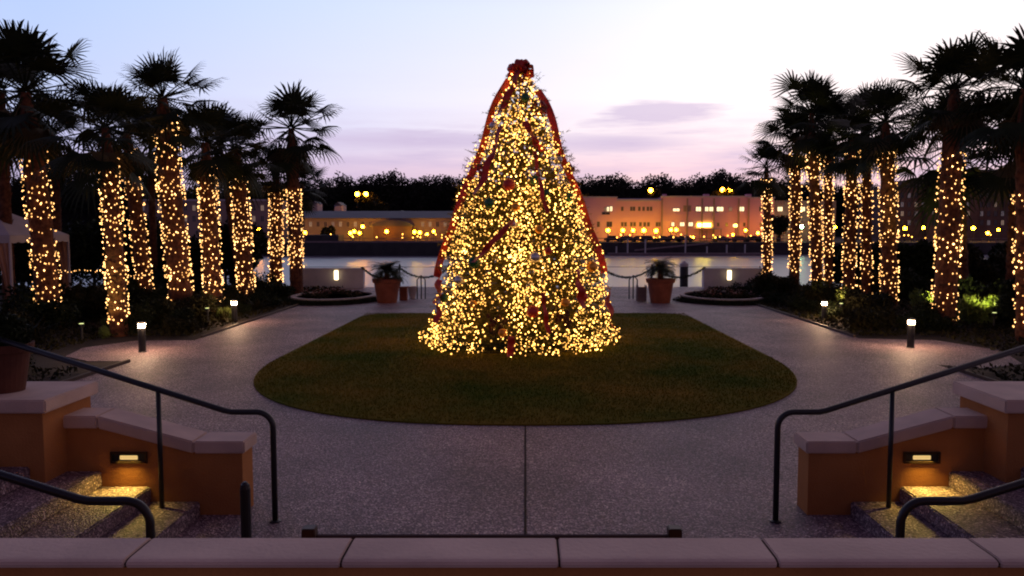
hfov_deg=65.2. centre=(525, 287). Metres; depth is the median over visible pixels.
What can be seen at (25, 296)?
shrub
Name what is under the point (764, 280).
shrub
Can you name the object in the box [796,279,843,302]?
shrub
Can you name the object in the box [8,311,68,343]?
shrub
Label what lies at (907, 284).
shrub
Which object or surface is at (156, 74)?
palm tree
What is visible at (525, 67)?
bow
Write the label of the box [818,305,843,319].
shrub
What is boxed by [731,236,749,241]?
parked car
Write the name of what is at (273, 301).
shrub
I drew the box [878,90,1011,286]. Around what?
palm tree
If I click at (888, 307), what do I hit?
shrub
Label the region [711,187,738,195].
shore tree
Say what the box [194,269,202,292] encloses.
shrub
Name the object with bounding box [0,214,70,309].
marquee
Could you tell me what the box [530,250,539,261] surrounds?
bauble
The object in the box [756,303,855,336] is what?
path kerb
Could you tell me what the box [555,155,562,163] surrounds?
bauble
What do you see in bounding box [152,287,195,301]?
shrub
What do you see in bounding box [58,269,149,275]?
string lights
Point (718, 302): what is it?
kerb
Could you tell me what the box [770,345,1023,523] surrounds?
handrail
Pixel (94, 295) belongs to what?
shrub
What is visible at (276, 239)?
string lights
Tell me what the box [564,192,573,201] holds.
bauble
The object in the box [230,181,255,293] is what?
string lights
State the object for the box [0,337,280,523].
handrail
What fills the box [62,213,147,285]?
hedge tree
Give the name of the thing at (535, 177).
bauble
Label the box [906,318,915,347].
bollard light
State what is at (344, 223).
riverfront shed
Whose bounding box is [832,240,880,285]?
hedge tree
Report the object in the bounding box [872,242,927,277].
hedge tree
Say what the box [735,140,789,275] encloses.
palm tree
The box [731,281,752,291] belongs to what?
shrub
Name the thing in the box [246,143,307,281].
palm tree
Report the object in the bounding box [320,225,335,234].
shore tree
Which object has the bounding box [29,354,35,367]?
shrub
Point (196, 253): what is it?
hedge tree
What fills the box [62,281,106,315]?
shrub
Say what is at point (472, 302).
bauble
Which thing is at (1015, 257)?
string lights
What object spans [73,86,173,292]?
palm tree
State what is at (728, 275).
wall lamp
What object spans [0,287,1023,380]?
ground
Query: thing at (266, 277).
shrub
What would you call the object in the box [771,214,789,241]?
shore tree
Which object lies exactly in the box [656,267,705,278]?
rope
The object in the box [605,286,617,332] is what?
ribbon
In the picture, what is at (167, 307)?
shrub
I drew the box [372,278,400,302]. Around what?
terracotta pot
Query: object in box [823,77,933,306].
palm tree
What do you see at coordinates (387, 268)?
potted plant
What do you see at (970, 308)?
shrub
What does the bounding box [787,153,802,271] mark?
string lights
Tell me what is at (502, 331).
bauble
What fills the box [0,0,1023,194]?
sky
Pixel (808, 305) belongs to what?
shrub
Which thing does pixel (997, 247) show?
hedge tree
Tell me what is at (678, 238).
quay rail
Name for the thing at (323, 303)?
kerb
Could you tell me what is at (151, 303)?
shrub
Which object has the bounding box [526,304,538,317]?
bauble
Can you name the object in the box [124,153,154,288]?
string lights
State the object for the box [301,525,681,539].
rail
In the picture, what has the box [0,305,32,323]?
shrub
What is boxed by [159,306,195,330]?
shrub
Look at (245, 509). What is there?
short post
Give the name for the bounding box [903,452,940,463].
step light
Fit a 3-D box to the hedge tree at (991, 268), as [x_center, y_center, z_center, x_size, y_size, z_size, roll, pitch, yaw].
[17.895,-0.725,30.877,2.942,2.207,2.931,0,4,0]
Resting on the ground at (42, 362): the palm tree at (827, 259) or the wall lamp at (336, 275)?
the palm tree at (827, 259)
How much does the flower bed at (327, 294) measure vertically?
0.420 m
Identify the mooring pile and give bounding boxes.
[680,261,688,286]
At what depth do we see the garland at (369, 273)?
34.98 m
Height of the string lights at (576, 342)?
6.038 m
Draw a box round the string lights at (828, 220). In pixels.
[822,176,834,280]
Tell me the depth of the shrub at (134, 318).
19.85 m
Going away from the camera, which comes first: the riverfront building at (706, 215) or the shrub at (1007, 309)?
the shrub at (1007, 309)
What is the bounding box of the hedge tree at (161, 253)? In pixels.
[123,214,192,278]
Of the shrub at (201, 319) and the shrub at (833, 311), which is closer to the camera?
the shrub at (201, 319)
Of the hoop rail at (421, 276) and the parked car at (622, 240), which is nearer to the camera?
the hoop rail at (421, 276)
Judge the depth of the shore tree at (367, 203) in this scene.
231.34 m
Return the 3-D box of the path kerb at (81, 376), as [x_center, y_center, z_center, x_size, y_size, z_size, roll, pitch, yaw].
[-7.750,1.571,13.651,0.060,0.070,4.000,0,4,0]
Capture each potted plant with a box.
[0,307,37,346]
[367,261,407,282]
[642,257,680,279]
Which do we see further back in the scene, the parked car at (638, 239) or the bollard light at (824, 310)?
the parked car at (638, 239)
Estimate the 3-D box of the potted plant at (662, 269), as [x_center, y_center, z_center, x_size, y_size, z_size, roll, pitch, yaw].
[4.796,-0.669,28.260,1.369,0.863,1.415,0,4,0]
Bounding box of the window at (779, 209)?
[777,207,782,211]
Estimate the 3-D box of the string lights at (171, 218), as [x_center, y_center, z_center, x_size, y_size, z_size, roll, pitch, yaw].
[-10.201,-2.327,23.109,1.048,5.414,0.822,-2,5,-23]
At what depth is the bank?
173.85 m
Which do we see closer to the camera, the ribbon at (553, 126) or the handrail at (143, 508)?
the handrail at (143, 508)
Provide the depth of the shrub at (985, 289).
23.86 m
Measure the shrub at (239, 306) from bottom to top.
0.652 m
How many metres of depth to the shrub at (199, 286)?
32.23 m
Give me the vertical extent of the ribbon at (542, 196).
1.307 m
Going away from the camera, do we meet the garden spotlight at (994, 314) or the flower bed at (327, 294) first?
the garden spotlight at (994, 314)
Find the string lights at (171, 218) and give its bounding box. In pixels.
[155,122,193,300]
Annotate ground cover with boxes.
[27,285,343,380]
[708,285,1023,380]
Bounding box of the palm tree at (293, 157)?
[242,79,344,293]
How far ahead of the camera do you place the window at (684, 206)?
198.63 m
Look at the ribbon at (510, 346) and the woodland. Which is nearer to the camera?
the ribbon at (510, 346)
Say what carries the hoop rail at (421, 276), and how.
on the path
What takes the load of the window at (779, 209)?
in the riverfront building at (706, 215)
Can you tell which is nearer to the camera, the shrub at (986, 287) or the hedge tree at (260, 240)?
the shrub at (986, 287)
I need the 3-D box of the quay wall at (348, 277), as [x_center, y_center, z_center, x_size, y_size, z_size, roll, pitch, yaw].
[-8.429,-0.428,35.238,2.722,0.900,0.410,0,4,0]
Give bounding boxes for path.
[66,287,1021,539]
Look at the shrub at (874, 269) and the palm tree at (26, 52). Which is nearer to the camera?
the palm tree at (26, 52)
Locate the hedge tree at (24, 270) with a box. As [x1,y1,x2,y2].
[14,231,79,287]
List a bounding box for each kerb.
[62,359,129,380]
[200,303,303,337]
[279,296,376,305]
[672,296,773,305]
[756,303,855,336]
[948,365,997,380]
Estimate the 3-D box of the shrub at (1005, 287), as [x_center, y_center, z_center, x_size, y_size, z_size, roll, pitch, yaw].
[12.962,0.285,22.336,2.424,1.383,1.561,1,4,19]
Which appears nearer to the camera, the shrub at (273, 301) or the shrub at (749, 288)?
the shrub at (273, 301)
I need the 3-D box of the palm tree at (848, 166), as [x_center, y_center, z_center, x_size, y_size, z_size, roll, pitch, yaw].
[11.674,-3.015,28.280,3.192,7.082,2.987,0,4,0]
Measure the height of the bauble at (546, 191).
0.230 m
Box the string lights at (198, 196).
[196,175,223,300]
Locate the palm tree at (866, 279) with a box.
[822,78,920,293]
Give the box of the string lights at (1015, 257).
[1011,192,1023,327]
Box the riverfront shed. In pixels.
[303,211,465,241]
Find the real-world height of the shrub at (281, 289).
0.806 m
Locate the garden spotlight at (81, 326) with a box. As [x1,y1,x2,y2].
[78,323,83,338]
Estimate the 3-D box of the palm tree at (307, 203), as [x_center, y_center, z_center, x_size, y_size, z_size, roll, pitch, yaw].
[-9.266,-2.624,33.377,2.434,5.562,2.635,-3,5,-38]
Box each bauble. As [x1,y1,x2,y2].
[440,291,448,301]
[454,274,463,284]
[468,255,479,268]
[469,299,476,307]
[484,196,494,208]
[489,120,497,129]
[498,327,506,336]
[503,177,514,190]
[510,219,516,227]
[512,201,519,210]
[521,91,529,101]
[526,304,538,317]
[530,174,538,185]
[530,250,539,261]
[535,223,543,233]
[544,187,549,197]
[544,245,551,254]
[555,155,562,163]
[561,297,569,306]
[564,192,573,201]
[576,292,587,301]
[586,260,597,271]
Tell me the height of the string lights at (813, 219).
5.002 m
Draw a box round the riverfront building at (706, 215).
[578,194,835,240]
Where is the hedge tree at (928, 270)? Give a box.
[911,239,984,284]
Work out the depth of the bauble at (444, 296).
16.92 m
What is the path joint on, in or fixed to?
on the path
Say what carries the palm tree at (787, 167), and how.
on the ground at (42, 362)
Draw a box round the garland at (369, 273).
[361,267,400,277]
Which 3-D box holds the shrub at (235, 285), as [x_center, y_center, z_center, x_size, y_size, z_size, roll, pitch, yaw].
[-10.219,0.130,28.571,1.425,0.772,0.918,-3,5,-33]
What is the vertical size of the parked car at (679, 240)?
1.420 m
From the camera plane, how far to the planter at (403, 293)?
29.10 m
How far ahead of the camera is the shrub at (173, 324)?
19.64 m
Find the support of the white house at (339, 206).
on the bank
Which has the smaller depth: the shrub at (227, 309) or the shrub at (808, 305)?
the shrub at (227, 309)
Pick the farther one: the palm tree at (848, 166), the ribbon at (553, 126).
the palm tree at (848, 166)
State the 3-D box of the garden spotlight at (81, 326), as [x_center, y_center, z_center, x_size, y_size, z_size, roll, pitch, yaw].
[-10.132,0.987,18.271,0.120,0.358,0.114,0,4,0]
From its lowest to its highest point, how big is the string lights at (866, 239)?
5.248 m
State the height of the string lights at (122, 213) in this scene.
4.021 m
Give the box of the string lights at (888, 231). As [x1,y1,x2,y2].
[877,152,899,300]
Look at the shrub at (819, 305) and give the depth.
23.90 m
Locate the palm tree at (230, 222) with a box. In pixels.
[182,102,257,281]
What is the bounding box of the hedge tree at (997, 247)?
[985,241,1006,257]
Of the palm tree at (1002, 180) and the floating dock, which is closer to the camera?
the palm tree at (1002, 180)
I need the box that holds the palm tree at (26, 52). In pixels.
[0,18,123,327]
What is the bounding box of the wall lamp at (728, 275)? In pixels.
[726,270,731,280]
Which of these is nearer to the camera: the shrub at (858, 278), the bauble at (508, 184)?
the bauble at (508, 184)
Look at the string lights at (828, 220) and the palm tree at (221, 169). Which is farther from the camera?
the string lights at (828, 220)
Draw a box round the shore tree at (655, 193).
[647,187,661,197]
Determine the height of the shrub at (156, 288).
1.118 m
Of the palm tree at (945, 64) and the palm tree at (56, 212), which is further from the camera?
the palm tree at (56, 212)
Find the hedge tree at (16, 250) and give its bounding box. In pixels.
[0,243,29,290]
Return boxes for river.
[0,255,987,286]
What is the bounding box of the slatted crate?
[636,285,646,300]
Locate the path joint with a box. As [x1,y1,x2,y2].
[524,426,526,533]
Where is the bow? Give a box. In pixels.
[507,59,533,85]
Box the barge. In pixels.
[261,235,454,255]
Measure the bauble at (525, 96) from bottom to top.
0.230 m
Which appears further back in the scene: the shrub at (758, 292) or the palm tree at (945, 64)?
the shrub at (758, 292)
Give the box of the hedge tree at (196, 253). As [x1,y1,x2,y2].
[187,219,229,281]
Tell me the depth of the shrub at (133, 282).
26.84 m
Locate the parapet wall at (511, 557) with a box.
[0,538,1023,575]
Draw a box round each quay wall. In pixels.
[303,268,365,288]
[702,268,771,288]
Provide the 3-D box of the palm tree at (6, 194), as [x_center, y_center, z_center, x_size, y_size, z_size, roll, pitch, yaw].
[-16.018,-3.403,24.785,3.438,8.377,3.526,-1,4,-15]
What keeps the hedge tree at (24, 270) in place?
on the ground at (42, 362)
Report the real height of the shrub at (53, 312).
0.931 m
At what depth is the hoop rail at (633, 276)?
29.80 m
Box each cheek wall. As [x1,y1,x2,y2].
[63,408,256,514]
[794,408,987,514]
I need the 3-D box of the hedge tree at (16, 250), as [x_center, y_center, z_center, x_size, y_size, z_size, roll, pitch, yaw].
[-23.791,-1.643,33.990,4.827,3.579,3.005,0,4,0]
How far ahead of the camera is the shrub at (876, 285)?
29.63 m
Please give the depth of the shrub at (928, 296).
23.38 m
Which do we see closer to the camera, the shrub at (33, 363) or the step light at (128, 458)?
the step light at (128, 458)
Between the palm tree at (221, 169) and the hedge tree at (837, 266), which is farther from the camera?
the hedge tree at (837, 266)
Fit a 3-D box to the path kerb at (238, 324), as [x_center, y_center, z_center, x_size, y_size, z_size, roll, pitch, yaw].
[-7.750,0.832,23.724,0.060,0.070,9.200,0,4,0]
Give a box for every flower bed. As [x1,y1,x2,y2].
[291,287,375,303]
[679,287,763,303]
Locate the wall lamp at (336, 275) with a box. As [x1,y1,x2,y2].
[334,270,338,280]
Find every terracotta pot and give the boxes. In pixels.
[0,340,34,393]
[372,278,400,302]
[646,278,674,302]
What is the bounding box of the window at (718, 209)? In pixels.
[716,207,723,211]
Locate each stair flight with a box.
[0,467,199,537]
[851,467,1023,538]
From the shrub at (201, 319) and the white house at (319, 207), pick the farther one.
the white house at (319, 207)
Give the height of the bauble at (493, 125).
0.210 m
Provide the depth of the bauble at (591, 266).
16.86 m
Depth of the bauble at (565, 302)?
16.29 m
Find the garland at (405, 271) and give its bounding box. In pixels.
[399,266,447,278]
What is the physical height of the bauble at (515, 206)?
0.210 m
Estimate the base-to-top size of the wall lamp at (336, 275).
0.480 m
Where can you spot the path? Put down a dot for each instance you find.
(709, 477)
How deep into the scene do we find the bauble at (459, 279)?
16.57 m
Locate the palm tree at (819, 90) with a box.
[754,68,858,281]
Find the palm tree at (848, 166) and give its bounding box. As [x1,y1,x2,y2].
[812,101,881,290]
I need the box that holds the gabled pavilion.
[372,220,414,240]
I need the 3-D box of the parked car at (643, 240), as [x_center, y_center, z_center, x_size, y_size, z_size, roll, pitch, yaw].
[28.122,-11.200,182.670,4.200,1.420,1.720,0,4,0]
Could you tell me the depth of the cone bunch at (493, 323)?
16.22 m
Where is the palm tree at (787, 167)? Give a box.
[749,108,826,283]
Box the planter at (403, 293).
[399,286,408,300]
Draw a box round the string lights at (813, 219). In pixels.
[805,152,824,279]
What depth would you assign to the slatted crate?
28.79 m
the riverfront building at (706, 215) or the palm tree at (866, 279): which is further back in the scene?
the riverfront building at (706, 215)
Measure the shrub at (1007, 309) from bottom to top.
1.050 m
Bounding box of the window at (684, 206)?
[683,205,690,211]
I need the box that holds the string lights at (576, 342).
[418,73,621,355]
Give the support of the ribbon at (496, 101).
attached to the christmas tree at (484, 310)
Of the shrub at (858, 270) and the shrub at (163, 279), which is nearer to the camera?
the shrub at (163, 279)
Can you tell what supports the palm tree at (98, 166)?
on the ground at (42, 362)
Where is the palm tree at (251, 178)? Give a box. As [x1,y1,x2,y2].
[195,112,283,295]
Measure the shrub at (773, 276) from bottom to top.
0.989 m
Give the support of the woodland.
on the hill
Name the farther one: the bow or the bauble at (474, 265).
the bow
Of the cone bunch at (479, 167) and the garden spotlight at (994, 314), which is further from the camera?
the garden spotlight at (994, 314)
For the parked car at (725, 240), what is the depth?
181.85 m
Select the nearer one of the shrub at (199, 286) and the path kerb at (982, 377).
the path kerb at (982, 377)
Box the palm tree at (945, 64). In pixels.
[891,29,1015,325]
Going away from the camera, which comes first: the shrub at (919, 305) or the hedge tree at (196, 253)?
the shrub at (919, 305)
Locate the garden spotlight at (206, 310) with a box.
[205,308,208,320]
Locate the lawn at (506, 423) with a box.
[253,313,796,425]
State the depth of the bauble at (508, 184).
16.60 m
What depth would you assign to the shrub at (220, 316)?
22.45 m
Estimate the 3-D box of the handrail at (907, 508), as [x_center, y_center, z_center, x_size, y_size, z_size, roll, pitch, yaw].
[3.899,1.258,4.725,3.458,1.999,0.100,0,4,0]
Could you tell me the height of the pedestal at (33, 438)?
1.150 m
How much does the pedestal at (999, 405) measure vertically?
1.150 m
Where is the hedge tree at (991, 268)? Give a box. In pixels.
[967,241,1006,286]
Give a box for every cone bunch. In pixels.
[477,163,483,176]
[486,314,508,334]
[530,99,546,117]
[555,309,572,328]
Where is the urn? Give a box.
[408,286,416,298]
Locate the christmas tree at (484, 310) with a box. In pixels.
[422,71,621,358]
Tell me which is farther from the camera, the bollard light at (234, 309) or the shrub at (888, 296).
the shrub at (888, 296)
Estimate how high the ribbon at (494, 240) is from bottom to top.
0.871 m
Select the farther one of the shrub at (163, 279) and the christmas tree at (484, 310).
the shrub at (163, 279)
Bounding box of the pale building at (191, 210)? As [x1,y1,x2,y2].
[142,199,288,239]
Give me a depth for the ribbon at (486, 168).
16.93 m
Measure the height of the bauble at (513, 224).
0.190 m
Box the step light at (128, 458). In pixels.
[110,452,147,463]
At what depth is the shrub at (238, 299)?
25.62 m
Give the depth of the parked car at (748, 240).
181.85 m
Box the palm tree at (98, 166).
[18,76,169,336]
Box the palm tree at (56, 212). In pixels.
[9,87,95,293]
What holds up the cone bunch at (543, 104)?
attached to the christmas tree at (484, 310)
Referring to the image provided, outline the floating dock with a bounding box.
[607,235,774,255]
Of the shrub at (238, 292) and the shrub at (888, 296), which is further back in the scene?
the shrub at (238, 292)
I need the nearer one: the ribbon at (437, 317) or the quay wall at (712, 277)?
the ribbon at (437, 317)
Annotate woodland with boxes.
[10,168,879,217]
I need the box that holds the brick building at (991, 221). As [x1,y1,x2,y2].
[857,169,1009,239]
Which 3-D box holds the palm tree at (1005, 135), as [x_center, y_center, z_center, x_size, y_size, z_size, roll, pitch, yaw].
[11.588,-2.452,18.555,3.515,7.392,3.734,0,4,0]
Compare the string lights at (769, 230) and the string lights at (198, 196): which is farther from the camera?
the string lights at (769, 230)
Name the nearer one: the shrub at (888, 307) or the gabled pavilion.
the shrub at (888, 307)
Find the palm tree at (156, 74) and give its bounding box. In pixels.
[113,47,228,302]
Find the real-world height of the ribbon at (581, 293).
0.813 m
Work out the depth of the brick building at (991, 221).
215.58 m
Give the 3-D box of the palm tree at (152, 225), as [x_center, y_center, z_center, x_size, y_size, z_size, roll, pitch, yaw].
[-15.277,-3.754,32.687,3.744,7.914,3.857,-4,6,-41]
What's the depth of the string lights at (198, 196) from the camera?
24.18 m
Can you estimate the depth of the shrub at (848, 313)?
22.11 m
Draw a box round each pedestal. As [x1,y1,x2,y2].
[0,381,97,482]
[952,381,1023,482]
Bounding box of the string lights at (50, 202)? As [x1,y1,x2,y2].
[19,151,61,301]
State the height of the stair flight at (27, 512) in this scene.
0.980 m
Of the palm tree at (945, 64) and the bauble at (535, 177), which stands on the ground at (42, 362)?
the palm tree at (945, 64)
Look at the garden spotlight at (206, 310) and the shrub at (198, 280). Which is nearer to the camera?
the garden spotlight at (206, 310)
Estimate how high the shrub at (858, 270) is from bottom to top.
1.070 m
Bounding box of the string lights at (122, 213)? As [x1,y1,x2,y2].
[98,158,129,324]
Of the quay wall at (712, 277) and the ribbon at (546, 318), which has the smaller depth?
the ribbon at (546, 318)
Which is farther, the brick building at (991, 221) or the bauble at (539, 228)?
the brick building at (991, 221)
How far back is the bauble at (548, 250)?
16.25 m
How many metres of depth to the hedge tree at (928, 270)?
31.58 m
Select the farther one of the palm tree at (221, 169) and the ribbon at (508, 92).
the palm tree at (221, 169)
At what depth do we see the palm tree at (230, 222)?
32.65 m
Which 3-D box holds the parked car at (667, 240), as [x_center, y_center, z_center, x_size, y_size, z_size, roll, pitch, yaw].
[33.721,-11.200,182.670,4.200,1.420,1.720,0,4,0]
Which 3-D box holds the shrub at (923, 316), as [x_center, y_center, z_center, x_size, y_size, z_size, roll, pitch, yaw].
[10.132,0.730,20.369,1.515,0.798,1.633,0,4,-4]
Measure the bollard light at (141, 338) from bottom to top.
0.660 m
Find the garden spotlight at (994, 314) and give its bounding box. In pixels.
[992,312,996,325]
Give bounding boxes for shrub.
[0,279,97,321]
[0,296,82,331]
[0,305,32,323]
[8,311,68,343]
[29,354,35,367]
[59,280,108,319]
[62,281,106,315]
[98,325,110,338]
[99,302,155,335]
[100,279,164,306]
[101,298,162,324]
[125,275,144,293]
[135,277,166,290]
[150,265,204,291]
[150,295,180,324]
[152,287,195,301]
[153,269,199,294]
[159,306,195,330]
[161,315,200,334]
[172,290,217,317]
[193,312,213,324]
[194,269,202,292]
[212,295,252,313]
[213,308,231,321]
[217,302,242,313]
[217,306,231,317]
[222,284,236,297]
[222,291,249,306]
[224,282,257,292]
[224,285,254,301]
[234,270,279,285]
[241,288,283,307]
[255,279,296,297]
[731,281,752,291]
[744,278,753,291]
[748,268,799,296]
[749,283,780,296]
[754,269,787,284]
[787,293,828,313]
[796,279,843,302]
[812,300,838,312]
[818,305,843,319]
[834,283,895,314]
[834,304,863,320]
[839,289,886,302]
[842,267,861,289]
[842,305,896,332]
[855,271,875,289]
[857,272,900,294]
[859,260,916,281]
[862,291,897,310]
[864,300,907,322]
[893,300,962,331]
[896,298,953,320]
[897,266,934,298]
[908,287,933,308]
[956,275,1015,322]
[956,294,1003,325]
[959,283,990,294]
[961,277,1004,312]
[992,290,1015,322]
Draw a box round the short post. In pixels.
[240,481,251,537]
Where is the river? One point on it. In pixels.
(625, 266)
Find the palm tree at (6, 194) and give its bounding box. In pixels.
[0,60,57,299]
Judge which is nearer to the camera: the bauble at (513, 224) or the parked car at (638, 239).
the bauble at (513, 224)
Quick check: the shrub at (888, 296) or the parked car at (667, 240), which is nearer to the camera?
the shrub at (888, 296)
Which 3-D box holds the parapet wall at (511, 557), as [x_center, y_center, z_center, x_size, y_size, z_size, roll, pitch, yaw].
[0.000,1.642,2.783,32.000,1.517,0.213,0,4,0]
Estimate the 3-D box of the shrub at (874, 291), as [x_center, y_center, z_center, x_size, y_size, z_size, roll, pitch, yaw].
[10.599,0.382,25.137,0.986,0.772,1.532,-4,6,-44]
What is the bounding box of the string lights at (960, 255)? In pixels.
[931,152,965,320]
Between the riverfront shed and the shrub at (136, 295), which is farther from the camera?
the riverfront shed
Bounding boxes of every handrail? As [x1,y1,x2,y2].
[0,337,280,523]
[0,470,154,538]
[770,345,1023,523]
[895,478,1023,537]
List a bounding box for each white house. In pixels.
[312,201,321,210]
[334,202,345,210]
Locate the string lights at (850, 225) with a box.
[841,150,860,291]
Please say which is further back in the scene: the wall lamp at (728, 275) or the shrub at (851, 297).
the wall lamp at (728, 275)
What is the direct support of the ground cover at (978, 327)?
on the ground at (42, 362)
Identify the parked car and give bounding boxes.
[604,236,618,241]
[618,236,636,241]
[631,236,647,241]
[640,236,655,241]
[656,236,671,241]
[664,236,682,241]
[678,236,694,241]
[711,236,730,241]
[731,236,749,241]
[745,236,761,241]
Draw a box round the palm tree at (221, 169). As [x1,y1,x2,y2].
[143,97,254,311]
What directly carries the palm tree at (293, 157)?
on the ground at (42, 362)
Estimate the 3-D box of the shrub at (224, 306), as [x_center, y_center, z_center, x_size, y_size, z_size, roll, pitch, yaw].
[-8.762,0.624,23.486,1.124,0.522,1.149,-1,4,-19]
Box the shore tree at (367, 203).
[354,192,389,210]
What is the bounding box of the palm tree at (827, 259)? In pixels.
[787,96,853,287]
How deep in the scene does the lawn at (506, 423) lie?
13.52 m
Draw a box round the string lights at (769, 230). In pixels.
[761,179,772,271]
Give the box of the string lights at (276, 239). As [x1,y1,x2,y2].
[267,197,284,282]
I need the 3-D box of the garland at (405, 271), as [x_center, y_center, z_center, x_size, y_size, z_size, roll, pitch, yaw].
[-4.432,-0.674,35.001,2.300,0.566,0.174,0,4,0]
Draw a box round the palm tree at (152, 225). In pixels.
[110,102,193,274]
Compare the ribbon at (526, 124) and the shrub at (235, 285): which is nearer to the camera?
the ribbon at (526, 124)
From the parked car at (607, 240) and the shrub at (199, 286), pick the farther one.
the parked car at (607, 240)
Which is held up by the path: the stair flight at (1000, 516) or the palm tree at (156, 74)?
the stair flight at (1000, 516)
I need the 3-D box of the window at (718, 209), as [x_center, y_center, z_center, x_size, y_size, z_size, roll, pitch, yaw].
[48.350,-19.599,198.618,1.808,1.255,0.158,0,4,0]
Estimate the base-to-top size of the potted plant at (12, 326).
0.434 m
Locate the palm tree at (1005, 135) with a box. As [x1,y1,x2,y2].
[947,23,1023,341]
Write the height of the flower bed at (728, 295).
0.409 m
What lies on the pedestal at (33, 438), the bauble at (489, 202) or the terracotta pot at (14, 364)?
the terracotta pot at (14, 364)
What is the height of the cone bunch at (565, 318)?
0.415 m
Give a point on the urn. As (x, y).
(412, 290)
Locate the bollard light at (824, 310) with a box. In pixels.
[821,300,827,321]
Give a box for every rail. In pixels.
[190,238,1006,242]
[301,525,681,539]
[417,275,425,298]
[628,275,637,298]
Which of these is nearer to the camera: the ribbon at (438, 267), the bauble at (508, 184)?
the bauble at (508, 184)
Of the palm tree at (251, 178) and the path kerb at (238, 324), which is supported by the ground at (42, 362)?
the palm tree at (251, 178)
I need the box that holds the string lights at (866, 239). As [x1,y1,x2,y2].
[859,171,873,292]
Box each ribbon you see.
[432,259,442,303]
[432,279,442,322]
[433,78,510,277]
[471,220,514,262]
[472,126,503,194]
[495,71,519,115]
[507,336,514,356]
[522,121,545,151]
[532,151,549,212]
[535,89,607,273]
[541,292,550,332]
[574,269,585,308]
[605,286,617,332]
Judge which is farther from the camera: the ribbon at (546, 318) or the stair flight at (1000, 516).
the ribbon at (546, 318)
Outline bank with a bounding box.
[14,237,1006,254]
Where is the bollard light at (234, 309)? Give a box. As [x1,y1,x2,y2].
[231,300,237,323]
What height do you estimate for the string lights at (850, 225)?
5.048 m
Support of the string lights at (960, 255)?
attached to the palm tree at (945, 64)
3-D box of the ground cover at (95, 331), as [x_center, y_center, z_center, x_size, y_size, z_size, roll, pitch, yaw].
[-12.474,0.743,23.843,9.245,0.168,23.712,0,4,0]
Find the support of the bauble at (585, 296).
hanging from the christmas tree at (484, 310)
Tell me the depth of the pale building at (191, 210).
224.09 m
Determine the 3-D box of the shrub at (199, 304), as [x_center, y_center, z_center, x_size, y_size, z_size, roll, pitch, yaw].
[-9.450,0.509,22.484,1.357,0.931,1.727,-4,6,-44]
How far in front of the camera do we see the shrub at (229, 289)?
27.16 m
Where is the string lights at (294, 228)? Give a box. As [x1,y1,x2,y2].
[285,189,303,267]
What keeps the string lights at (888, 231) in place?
attached to the palm tree at (879, 101)
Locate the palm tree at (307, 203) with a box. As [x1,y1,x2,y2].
[282,161,333,261]
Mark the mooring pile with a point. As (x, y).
(684, 265)
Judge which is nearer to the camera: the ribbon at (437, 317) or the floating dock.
the ribbon at (437, 317)
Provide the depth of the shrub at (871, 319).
20.00 m
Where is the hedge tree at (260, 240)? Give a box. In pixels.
[217,222,268,284]
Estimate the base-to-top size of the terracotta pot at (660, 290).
0.850 m
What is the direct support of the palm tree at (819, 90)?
on the ground at (42, 362)
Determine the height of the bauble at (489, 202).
0.270 m
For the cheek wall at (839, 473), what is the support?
on the path
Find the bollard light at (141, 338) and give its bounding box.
[137,321,146,352]
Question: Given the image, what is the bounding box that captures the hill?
[12,185,857,236]
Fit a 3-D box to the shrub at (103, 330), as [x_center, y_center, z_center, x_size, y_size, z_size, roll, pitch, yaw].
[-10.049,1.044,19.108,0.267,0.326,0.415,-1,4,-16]
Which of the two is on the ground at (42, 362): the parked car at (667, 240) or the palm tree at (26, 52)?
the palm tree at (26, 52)
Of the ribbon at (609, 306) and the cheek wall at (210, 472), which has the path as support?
the cheek wall at (210, 472)
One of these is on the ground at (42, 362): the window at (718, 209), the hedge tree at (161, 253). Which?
the hedge tree at (161, 253)
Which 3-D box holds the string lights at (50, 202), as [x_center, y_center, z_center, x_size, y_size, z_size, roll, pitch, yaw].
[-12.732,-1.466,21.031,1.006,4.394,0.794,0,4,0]
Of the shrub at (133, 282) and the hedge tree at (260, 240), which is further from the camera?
the hedge tree at (260, 240)
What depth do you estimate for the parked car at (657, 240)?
181.85 m
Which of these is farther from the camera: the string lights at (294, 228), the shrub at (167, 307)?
the string lights at (294, 228)
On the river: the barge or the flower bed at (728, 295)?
the barge
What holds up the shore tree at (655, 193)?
on the bank
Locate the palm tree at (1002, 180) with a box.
[937,86,1019,316]

